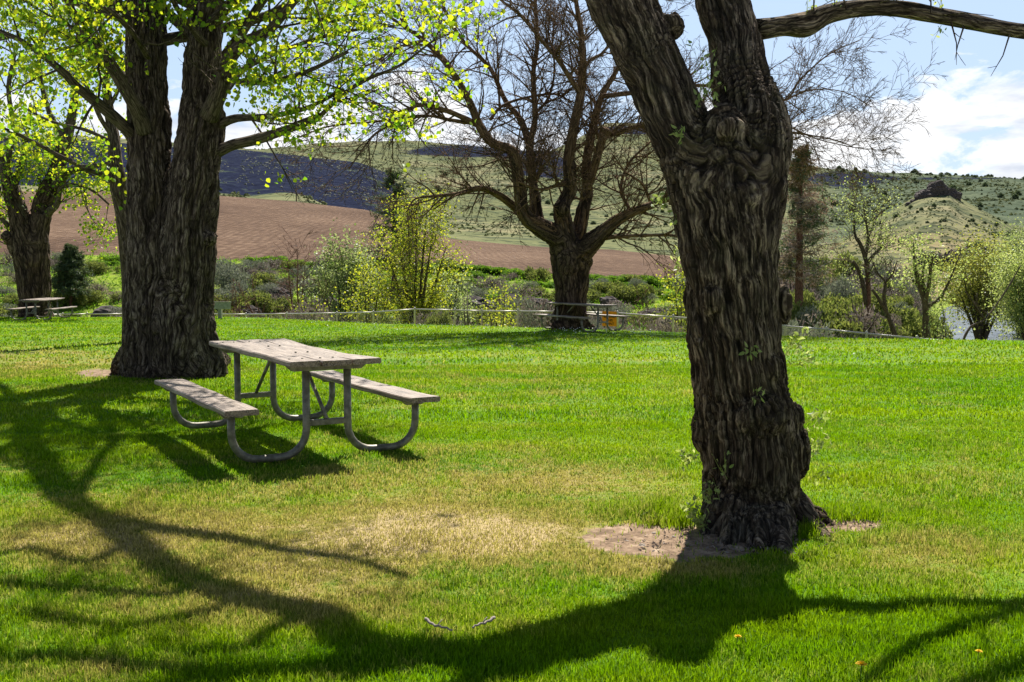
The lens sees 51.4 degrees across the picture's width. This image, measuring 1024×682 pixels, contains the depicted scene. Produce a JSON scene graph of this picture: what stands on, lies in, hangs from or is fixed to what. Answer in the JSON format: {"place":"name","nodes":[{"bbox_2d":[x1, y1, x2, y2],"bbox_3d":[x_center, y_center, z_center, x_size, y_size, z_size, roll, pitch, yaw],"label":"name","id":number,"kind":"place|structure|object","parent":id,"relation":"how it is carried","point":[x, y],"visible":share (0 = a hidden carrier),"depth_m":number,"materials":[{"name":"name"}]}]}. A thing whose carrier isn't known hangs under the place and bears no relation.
{"place":"outdoors","nodes":[
{"label":"outdoors","id":0,"kind":"place"},
{"bbox_2d":[0,191,684,279],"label":"ploughed field","id":1,"kind":"structure","parent":0,"point":[246,227],"depth_m":124.64,"materials":[{"name":"soil"}]},
{"bbox_2d":[0,248,853,330],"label":"bank ground","id":2,"kind":"structure","parent":0,"point":[113,274],"depth_m":68.98,"materials":[{"name":"plant"}]},
{"bbox_2d":[0,247,12,266],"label":"dry shrub","id":3,"kind":"object","parent":2,"relation":"on","point":[4,257],"visible":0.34,"depth_m":75.30,"materials":[{"name":"plant"}]},
{"bbox_2d":[0,303,17,316],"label":"green shrub","id":4,"kind":"object","parent":2,"relation":"on","point":[3,311],"visible":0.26,"depth_m":57.10,"materials":[{"name":"green plant"}]},
{"bbox_2d":[0,293,18,303],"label":"green shrub","id":5,"kind":"object","parent":2,"relation":"on","point":[9,298],"visible":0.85,"depth_m":61.75,"materials":[{"name":"green plant"}]},
{"bbox_2d":[0,0,126,316],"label":"cottonwood tree","id":6,"kind":"object","parent":2,"relation":"on","point":[24,236],"visible":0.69,"depth_m":41.44,"materials":[{"name":"green plant"}]},
{"bbox_2d":[51,291,80,307],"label":"green shrub","id":7,"kind":"object","parent":2,"relation":"on","point":[57,295],"visible":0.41,"depth_m":61.79,"materials":[{"name":"green plant"}]},
{"bbox_2d":[51,243,95,308],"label":"juniper tree","id":8,"kind":"object","parent":2,"relation":"on","point":[69,280],"visible":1,"depth_m":61.51,"materials":[{"name":"green plant"}]},
{"bbox_2d":[75,288,121,304],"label":"green shrub","id":9,"kind":"object","parent":2,"relation":"on","point":[95,297],"visible":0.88,"depth_m":63.01,"materials":[{"name":"green plant"}]},
{"bbox_2d":[80,259,120,275],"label":"green shrub","id":10,"kind":"object","parent":2,"relation":"on","point":[96,267],"visible":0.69,"depth_m":71.98,"materials":[{"name":"green plant"}]},
{"bbox_2d":[90,305,121,316],"bbox_3d":[-21.947,-1.280,57.968,2.098,1.288,1.835,0,4,0],"label":"boulder","id":11,"kind":"object","parent":2,"relation":"on","point":[103,309],"visible":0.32,"depth_m":57.24,"materials":[{"name":"stone"}]},
{"bbox_2d":[215,257,237,279],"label":"sagebrush","id":12,"kind":"object","parent":2,"relation":"on","point":[223,261],"visible":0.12,"depth_m":69.56,"materials":[{"name":"green plant"}]},
{"bbox_2d":[214,285,241,308],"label":"sagebrush","id":13,"kind":"object","parent":2,"relation":"on","point":[222,292],"visible":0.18,"depth_m":59.55,"materials":[{"name":"green plant"}]},
{"bbox_2d":[213,292,248,311],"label":"green shrub","id":14,"kind":"object","parent":2,"relation":"on","point":[221,298],"visible":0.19,"depth_m":59.20,"materials":[{"name":"green plant"}]},
{"bbox_2d":[214,259,252,290],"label":"sagebrush","id":15,"kind":"object","parent":2,"relation":"on","point":[225,273],"visible":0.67,"depth_m":65.65,"materials":[{"name":"green plant"}]},
{"bbox_2d":[215,279,258,317],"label":"bare sapling","id":16,"kind":"object","parent":2,"relation":"on","point":[238,307],"visible":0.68,"depth_m":46.92,"materials":[{"name":"brown plant"}]},
{"bbox_2d":[221,276,253,296],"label":"sagebrush","id":17,"kind":"object","parent":2,"relation":"on","point":[241,286],"visible":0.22,"depth_m":61.54,"materials":[{"name":"grey plant"}]},
{"bbox_2d":[233,305,264,317],"bbox_3d":[-14.348,-1.273,58.078,1.667,1.404,1.883,2,5,26],"label":"boulder","id":18,"kind":"object","parent":2,"relation":"on","point":[252,307],"visible":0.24,"depth_m":57.61,"materials":[{"name":"stone"}]},
{"bbox_2d":[232,259,270,271],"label":"sagebrush","id":19,"kind":"object","parent":2,"relation":"on","point":[247,263],"visible":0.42,"depth_m":73.07,"materials":[{"name":"green plant"}]},
{"bbox_2d":[230,271,273,317],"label":"bare sapling","id":20,"kind":"object","parent":2,"relation":"on","point":[251,311],"visible":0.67,"depth_m":48.00,"materials":[{"name":"brown plant"}]},
{"bbox_2d":[236,287,296,315],"bbox_3d":[-13.926,-2.140,59.328,3.775,1.885,2.596,-3,5,-37],"label":"green shrub","id":21,"kind":"object","parent":2,"relation":"on","point":[262,298],"visible":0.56,"depth_m":58.97,"materials":[{"name":"green plant"}]},
{"bbox_2d":[253,281,279,294],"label":"sagebrush","id":22,"kind":"object","parent":2,"relation":"on","point":[266,287],"visible":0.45,"depth_m":63.30,"materials":[{"name":"green plant"}]},
{"bbox_2d":[248,270,294,288],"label":"green shrub","id":23,"kind":"object","parent":2,"relation":"on","point":[260,278],"visible":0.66,"depth_m":66.75,"materials":[{"name":"green plant"}]},
{"bbox_2d":[265,287,292,299],"bbox_3d":[-14.067,-2.610,63.910,1.866,1.290,1.778,0,4,0],"label":"boulder","id":24,"kind":"object","parent":2,"relation":"on","point":[282,291],"visible":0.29,"depth_m":63.40,"materials":[{"name":"stone"}]},
{"bbox_2d":[278,259,307,269],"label":"green shrub","id":25,"kind":"object","parent":2,"relation":"on","point":[290,264],"visible":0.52,"depth_m":75.43,"materials":[{"name":"green plant"}]},
{"bbox_2d":[273,296,313,314],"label":"green shrub","id":26,"kind":"object","parent":2,"relation":"on","point":[276,308],"visible":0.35,"depth_m":59.72,"materials":[{"name":"green plant"}]},
{"bbox_2d":[268,227,325,317],"bbox_3d":[-9.337,-2.271,45.743,2.299,5.520,3.693,-2,5,-23],"label":"bare sapling","id":27,"kind":"object","parent":2,"relation":"on","point":[289,281],"visible":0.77,"depth_m":45.59,"materials":[{"name":"brown plant"}]},
{"bbox_2d":[289,279,323,295],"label":"sagebrush","id":28,"kind":"object","parent":2,"relation":"on","point":[300,286],"visible":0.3,"depth_m":66.25,"materials":[{"name":"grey plant"}]},
{"bbox_2d":[281,297,334,320],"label":"dry shrub","id":29,"kind":"object","parent":2,"relation":"on","point":[308,310],"visible":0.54,"depth_m":41.02,"materials":[{"name":"plant"}]},
{"bbox_2d":[288,264,331,277],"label":"sagebrush","id":30,"kind":"object","parent":2,"relation":"on","point":[300,271],"visible":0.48,"depth_m":73.21,"materials":[{"name":"green plant"}]},
{"bbox_2d":[290,218,393,321],"bbox_3d":[-7.957,-2.824,50.353,5.116,6.026,4.910,0,4,0],"label":"shrub","id":31,"kind":"object","parent":2,"relation":"on","point":[351,262],"visible":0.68,"depth_m":49.95,"materials":[{"name":"green plant"}]},
{"bbox_2d":[317,253,404,323],"bbox_3d":[-5.961,-1.416,43.221,3.050,4.384,4.409,-3,5,-32],"label":"poplar tree","id":32,"kind":"object","parent":2,"relation":"on","point":[366,306],"visible":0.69,"depth_m":42.56,"materials":[{"name":"green plant"}]},
{"bbox_2d":[346,168,429,294],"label":"pine tree","id":33,"kind":"object","parent":2,"relation":"on","point":[389,182],"visible":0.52,"depth_m":65.30,"materials":[{"name":"green plant"}]},
{"bbox_2d":[348,166,480,323],"bbox_3d":[-4.232,-3.227,43.914,5.031,7.956,5.132,-2,5,-28],"label":"poplar tree","id":34,"kind":"object","parent":2,"relation":"on","point":[412,299],"visible":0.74,"depth_m":43.64,"materials":[{"name":"green plant"}]},
{"bbox_2d":[424,310,453,324],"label":"green shrub","id":35,"kind":"object","parent":2,"relation":"on","point":[440,322],"visible":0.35,"depth_m":36.48,"materials":[{"name":"green plant"}]},
{"bbox_2d":[426,242,482,324],"bbox_3d":[-2.755,-2.016,47.050,3.008,4.722,4.496,0,4,0],"label":"birch tree","id":36,"kind":"object","parent":2,"relation":"on","point":[460,302],"visible":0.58,"depth_m":46.73,"materials":[{"name":"green plant"}]},
{"bbox_2d":[452,304,488,324],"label":"green shrub","id":37,"kind":"object","parent":2,"relation":"on","point":[477,318],"visible":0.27,"depth_m":55.77,"materials":[{"name":"green plant"}]},
{"bbox_2d":[456,295,495,309],"bbox_3d":[-2.033,-1.564,60.041,2.843,2.174,2.760,0,4,0],"label":"boulder","id":38,"kind":"object","parent":2,"relation":"on","point":[478,300],"visible":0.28,"depth_m":59.26,"materials":[{"name":"stone"}]},
{"bbox_2d":[465,286,498,297],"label":"sagebrush","id":39,"kind":"object","parent":2,"relation":"on","point":[479,293],"visible":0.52,"depth_m":65.97,"materials":[{"name":"green plant"}]},
{"bbox_2d":[472,275,511,289],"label":"dry shrub","id":40,"kind":"object","parent":2,"relation":"on","point":[490,281],"visible":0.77,"depth_m":71.50,"materials":[{"name":"plant"}]},
{"bbox_2d":[54,307,937,339],"bbox_3d":[-3.277,-0.270,36.272,35.381,1.973,4.465,2,5,30],"label":"fence","id":41,"kind":"object","parent":2,"relation":"on","point":[673,316],"visible":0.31,"depth_m":34.13,"materials":[{"name":"metal"}]},
{"bbox_2d":[602,311,616,325],"bbox_3d":[2.902,-0.659,31.612,0.500,0.440,0.011,3,5,32],"label":"warning sign","id":42,"kind":"object","parent":41,"relation":"attached to","point":[612,321],"visible":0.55,"depth_m":31.59,"materials":[{"name":"metal"}]},
{"bbox_2d":[470,270,532,326],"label":"poplar tree","id":43,"kind":"object","parent":2,"relation":"on","point":[498,307],"visible":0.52,"depth_m":39.49,"materials":[{"name":"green plant"}]},
{"bbox_2d":[498,296,532,312],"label":"sagebrush","id":44,"kind":"object","parent":2,"relation":"on","point":[514,301],"visible":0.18,"depth_m":58.29,"materials":[{"name":"green plant"}]},
{"bbox_2d":[494,283,543,297],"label":"dry shrub","id":45,"kind":"object","parent":2,"relation":"on","point":[522,292],"visible":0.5,"depth_m":67.67,"materials":[{"name":"plant"}]},
{"bbox_2d":[513,298,552,327],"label":"sagebrush","id":46,"kind":"object","parent":2,"relation":"on","point":[529,316],"visible":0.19,"depth_m":34.58,"materials":[{"name":"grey plant"}]},
{"bbox_2d":[514,294,554,326],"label":"dry shrub","id":47,"kind":"object","parent":2,"relation":"on","point":[542,308],"visible":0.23,"depth_m":34.38,"materials":[{"name":"plant"}]},
{"bbox_2d":[524,266,551,281],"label":"green shrub","id":48,"kind":"object","parent":2,"relation":"on","point":[534,274],"visible":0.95,"depth_m":76.27,"materials":[{"name":"green plant"}]},
{"bbox_2d":[587,288,602,301],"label":"green shrub","id":49,"kind":"object","parent":2,"relation":"on","point":[593,294],"visible":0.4,"depth_m":67.69,"materials":[{"name":"green plant"}]},
{"bbox_2d":[590,279,626,293],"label":"green shrub","id":50,"kind":"object","parent":2,"relation":"on","point":[601,286],"visible":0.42,"depth_m":70.19,"materials":[{"name":"green plant"}]},
{"bbox_2d":[596,303,630,317],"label":"sagebrush","id":51,"kind":"object","parent":2,"relation":"on","point":[620,310],"visible":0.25,"depth_m":60.93,"materials":[{"name":"green plant"}]},
{"bbox_2d":[604,283,649,303],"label":"green shrub","id":52,"kind":"object","parent":2,"relation":"on","point":[628,293],"visible":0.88,"depth_m":67.45,"materials":[{"name":"green plant"}]},
{"bbox_2d":[626,282,659,330],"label":"bare sapling","id":53,"kind":"object","parent":2,"relation":"on","point":[642,310],"visible":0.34,"depth_m":37.05,"materials":[{"name":"brown plant"}]},
{"bbox_2d":[627,311,661,327],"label":"green shrub","id":54,"kind":"object","parent":2,"relation":"on","point":[632,318],"visible":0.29,"depth_m":58.75,"materials":[{"name":"green plant"}]},
{"bbox_2d":[622,310,671,331],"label":"dry shrub","id":55,"kind":"object","parent":2,"relation":"on","point":[652,323],"visible":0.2,"depth_m":32.63,"materials":[{"name":"plant"}]},
{"bbox_2d":[647,317,684,331],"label":"dry shrub","id":56,"kind":"object","parent":2,"relation":"on","point":[676,329],"visible":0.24,"depth_m":32.06,"materials":[{"name":"plant"}]},
{"bbox_2d":[647,263,686,331],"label":"willow tree","id":57,"kind":"object","parent":2,"relation":"on","point":[678,285],"visible":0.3,"depth_m":37.76,"materials":[{"name":"green plant"}]},
{"bbox_2d":[782,295,820,331],"bbox_3d":[12.395,-0.831,46.830,3.437,2.584,2.363,0,4,3],"label":"green shrub","id":58,"kind":"object","parent":2,"relation":"on","point":[796,309],"visible":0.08,"depth_m":46.44,"materials":[{"name":"green plant"}]},
{"bbox_2d":[782,308,822,335],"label":"dry shrub","id":59,"kind":"object","parent":2,"relation":"on","point":[802,324],"visible":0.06,"depth_m":38.74,"materials":[{"name":"plant"}]},
{"bbox_2d":[782,317,833,337],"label":"sagebrush","id":60,"kind":"object","parent":2,"relation":"on","point":[794,322],"visible":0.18,"depth_m":37.04,"materials":[{"name":"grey plant"}]},
{"bbox_2d":[791,304,825,327],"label":"sagebrush","id":61,"kind":"object","parent":2,"relation":"on","point":[802,314],"visible":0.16,"depth_m":45.24,"materials":[{"name":"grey plant"}]},
{"bbox_2d":[778,144,851,305],"bbox_3d":[13.603,-4.448,49.924,4.390,9.586,4.102,2,5,29],"label":"pine tree","id":62,"kind":"object","parent":2,"relation":"on","point":[801,205],"visible":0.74,"depth_m":49.46,"materials":[{"name":"green plant"}]},
{"bbox_2d":[798,309,842,336],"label":"green shrub","id":63,"kind":"object","parent":2,"relation":"on","point":[825,316],"visible":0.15,"depth_m":44.98,"materials":[{"name":"green plant"}]},
{"bbox_2d":[803,273,848,296],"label":"green shrub","id":64,"kind":"object","parent":2,"relation":"on","point":[807,283],"visible":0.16,"depth_m":71.61,"materials":[{"name":"green plant"}]},
{"bbox_2d":[816,299,852,318],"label":"green shrub","id":65,"kind":"object","parent":2,"relation":"on","point":[831,305],"visible":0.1,"depth_m":57.20,"materials":[{"name":"green plant"}]},
{"bbox_2d":[807,306,868,337],"bbox_3d":[13.539,-0.298,45.691,3.036,2.410,4.061,-1,4,-8],"label":"green shrub","id":66,"kind":"object","parent":2,"relation":"on","point":[843,323],"visible":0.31,"depth_m":44.58,"materials":[{"name":"green plant"}]},
{"bbox_2d":[820,291,858,307],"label":"green shrub","id":67,"kind":"object","parent":2,"relation":"on","point":[832,298],"visible":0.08,"depth_m":60.18,"materials":[{"name":"green plant"}]},
{"bbox_2d":[821,269,861,303],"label":"sagebrush","id":68,"kind":"object","parent":2,"relation":"on","point":[841,289],"visible":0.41,"depth_m":64.34,"materials":[{"name":"green plant"}]},
{"bbox_2d":[835,291,888,338],"bbox_3d":[14.915,-0.649,45.708,2.651,2.952,3.094,1,4,7],"label":"dry shrub","id":69,"kind":"object","parent":2,"relation":"on","point":[864,321],"visible":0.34,"depth_m":45.47,"materials":[{"name":"plant"}]},
{"bbox_2d":[823,168,909,319],"bbox_3d":[17.172,-4.691,52.027,4.262,8.014,5.155,2,5,30],"label":"tree","id":70,"kind":"object","parent":2,"relation":"on","point":[866,290],"visible":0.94,"depth_m":51.77,"materials":[{"name":"green plant"}]},
{"bbox_2d":[858,258,906,284],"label":"sagebrush","id":71,"kind":"object","parent":2,"relation":"on","point":[883,271],"visible":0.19,"depth_m":79.13,"materials":[{"name":"green plant"}]},
{"bbox_2d":[847,286,919,332],"bbox_3d":[20.064,-1.710,58.353,4.728,2.813,3.251,3,5,30],"label":"green shrub","id":72,"kind":"object","parent":2,"relation":"on","point":[909,321],"visible":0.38,"depth_m":57.57,"materials":[{"name":"green plant"}]},
{"bbox_2d":[858,237,908,337],"bbox_3d":[15.302,-2.129,43.756,2.108,4.404,2.190,2,5,24],"label":"tree","id":73,"kind":"object","parent":2,"relation":"on","point":[883,303],"visible":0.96,"depth_m":43.93,"materials":[{"name":"brown plant"}]},
{"bbox_2d":[867,317,911,338],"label":"green shrub","id":74,"kind":"object","parent":2,"relation":"on","point":[886,330],"visible":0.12,"depth_m":47.79,"materials":[{"name":"green plant"}]},
{"bbox_2d":[871,281,907,296],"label":"green shrub","id":75,"kind":"object","parent":2,"relation":"on","point":[881,285],"visible":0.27,"depth_m":75.20,"materials":[{"name":"green plant"}]},
{"bbox_2d":[872,311,908,332],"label":"dry shrub","id":76,"kind":"object","parent":2,"relation":"on","point":[895,321],"visible":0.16,"depth_m":54.04,"materials":[{"name":"plant"}]},
{"bbox_2d":[886,286,921,314],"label":"dry shrub","id":77,"kind":"object","parent":2,"relation":"on","point":[916,303],"visible":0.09,"depth_m":73.58,"materials":[{"name":"plant"}]},
{"bbox_2d":[896,279,937,310],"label":"sagebrush","id":78,"kind":"object","parent":2,"relation":"on","point":[912,292],"visible":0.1,"depth_m":81.49,"materials":[{"name":"green plant"}]},
{"bbox_2d":[901,312,932,337],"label":"green shrub","id":79,"kind":"object","parent":2,"relation":"on","point":[917,330],"visible":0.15,"depth_m":59.45,"materials":[{"name":"green plant"}]},
{"bbox_2d":[893,299,947,338],"bbox_3d":[24.495,-1.270,65.448,4.142,2.591,2.848,1,4,8],"label":"green shrub","id":80,"kind":"object","parent":2,"relation":"on","point":[934,329],"visible":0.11,"depth_m":64.48,"materials":[{"name":"green plant"}]},
{"bbox_2d":[887,225,991,338],"bbox_3d":[15.746,-2.101,39.950,3.446,4.488,3.686,0,4,0],"label":"aspen tree","id":81,"kind":"object","parent":2,"relation":"on","point":[919,281],"visible":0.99,"depth_m":39.83,"materials":[{"name":"green plant"}]},
{"bbox_2d":[915,290,975,339],"bbox_3d":[15.709,0.630,38.096,2.637,4.875,3.342,3,5,30],"label":"willow shrub","id":82,"kind":"object","parent":2,"relation":"on","point":[943,329],"visible":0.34,"depth_m":38.32,"materials":[{"name":"green plant"}]},
{"bbox_2d":[922,218,1022,339],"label":"willow tree","id":83,"kind":"object","parent":2,"relation":"on","point":[981,331],"visible":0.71,"depth_m":84.56,"materials":[{"name":"green plant"}]},
{"bbox_2d":[963,265,1020,339],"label":"fallen tree","id":84,"kind":"object","parent":2,"relation":"on","point":[972,325],"visible":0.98,"depth_m":42.98,"materials":[{"name":"wood"}]},
{"bbox_2d":[0,316,1023,681],"bbox_3d":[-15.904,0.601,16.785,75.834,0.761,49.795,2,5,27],"label":"lawn","id":85,"kind":"structure","parent":0,"point":[606,537],"depth_m":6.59,"materials":[{"name":"plant"}]},
{"bbox_2d":[5,298,76,319],"bbox_3d":[-17.617,-1.207,39.911,1.691,0.767,2.337,0,4,0],"label":"picnic table","id":86,"kind":"object","parent":85,"relation":"on","point":[34,310],"visible":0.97,"depth_m":39.35,"materials":[{"name":"wood"}]},
{"bbox_2d":[0,23,126,341],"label":"cottonwood tree","id":87,"kind":"object","parent":85,"relation":"on","point":[114,175],"visible":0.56,"depth_m":23.59,"materials":[{"name":"green plant"}]},
{"bbox_2d":[214,302,230,318],"bbox_3d":[-11.137,-1.142,40.384,0.988,0.704,0.200,0,4,0],"label":"park board","id":88,"kind":"object","parent":85,"relation":"on","point":[219,306],"visible":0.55,"depth_m":40.29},
{"bbox_2d":[0,0,507,378],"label":"cottonwood tree","id":89,"kind":"object","parent":85,"relation":"on","point":[170,253],"visible":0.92,"depth_m":14.26,"materials":[{"name":"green plant"}]},
{"bbox_2d":[154,338,439,462],"bbox_3d":[-1.875,0.439,8.907,1.691,0.767,2.337,-2,5,-30],"label":"picnic table","id":90,"kind":"object","parent":85,"relation":"on","point":[306,360],"visible":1,"depth_m":8.40,"materials":[{"name":"grey wood"}]},
{"bbox_2d":[244,375,879,554],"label":"leaf litter","id":91,"kind":"object","parent":85,"relation":"on","point":[660,541],"visible":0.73,"depth_m":5.58,"materials":[{"name":"plant"}]},
{"bbox_2d":[534,302,631,331],"bbox_3d":[1.984,-0.692,30.211,1.691,0.767,2.337,-3,5,-34],"label":"picnic table","id":92,"kind":"object","parent":85,"relation":"on","point":[597,306],"visible":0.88,"depth_m":29.66,"materials":[{"name":"wood"}]},
{"bbox_2d":[253,0,944,329],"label":"bare tree","id":93,"kind":"object","parent":85,"relation":"on","point":[574,246],"visible":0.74,"depth_m":30.24,"materials":[{"name":"brown plant"}]},
{"bbox_2d":[585,0,1023,558],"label":"willow tree","id":94,"kind":"object","parent":85,"relation":"on","point":[725,161],"visible":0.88,"depth_m":5.98,"materials":[{"name":"brown plant"}]},
{"bbox_2d":[0,122,1023,299],"bbox_3d":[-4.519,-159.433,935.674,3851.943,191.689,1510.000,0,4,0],"label":"hills","id":95,"kind":"structure","parent":0,"point":[232,160],"depth_m":503.66,"materials":[{"name":"plant"}]},
{"bbox_2d":[2,140,391,206],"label":"lava rubble","id":96,"kind":"object","parent":95,"relation":"on","point":[330,193],"visible":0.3,"depth_m":414.01,"materials":[{"name":"grey stone"}]},
{"bbox_2d":[7,135,1023,255],"bbox_3d":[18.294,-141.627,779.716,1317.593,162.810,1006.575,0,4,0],"label":"hill scrub","id":97,"kind":"object","parent":95,"relation":"on","point":[237,194],"visible":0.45,"depth_m":772.94,"materials":[{"name":"green plant"}]},
{"bbox_2d":[914,189,934,199],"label":"rock outcrop","id":98,"kind":"object","parent":95,"relation":"on","point":[920,194],"visible":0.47,"depth_m":498.21,"materials":[{"name":"stone"}]},
{"bbox_2d":[926,180,947,192],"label":"rock outcrop","id":99,"kind":"object","parent":95,"relation":"on","point":[940,186],"visible":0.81,"depth_m":497.50,"materials":[{"name":"stone"}]},
{"bbox_2d":[926,250,960,270],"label":"dark bush","id":100,"kind":"object","parent":95,"relation":"on","point":[944,257],"visible":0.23,"depth_m":268.28,"materials":[{"name":"plant"}]},
{"bbox_2d":[0,0,1023,178],"label":"sky","id":101,"kind":"structure","parent":0,"point":[975,116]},
{"bbox_2d":[929,301,964,317],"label":"floodplain","id":102,"kind":"structure","parent":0,"point":[936,307],"depth_m":164.23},
{"bbox_2d":[825,249,863,279],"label":"green shrub","id":103,"kind":"object","parent":102,"relation":"on","point":[849,265],"visible":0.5,"depth_m":83.41,"materials":[{"name":"green plant"}]},
{"bbox_2d":[939,305,1022,340],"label":"river","id":104,"kind":"structure","parent":0,"point":[970,335],"depth_m":115.85,"materials":[{"name":"liquid"}]},
{"bbox_2d":[968,231,1023,340],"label":"willow tree","id":105,"kind":"object","parent":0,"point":[1016,287],"visible":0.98,"depth_m":74.73,"materials":[{"name":"green plant"}]},
{"bbox_2d":[972,215,1023,332],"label":"willow tree","id":106,"kind":"object","parent":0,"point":[1015,240],"visible":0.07,"depth_m":108.98,"materials":[{"name":"green plant"}]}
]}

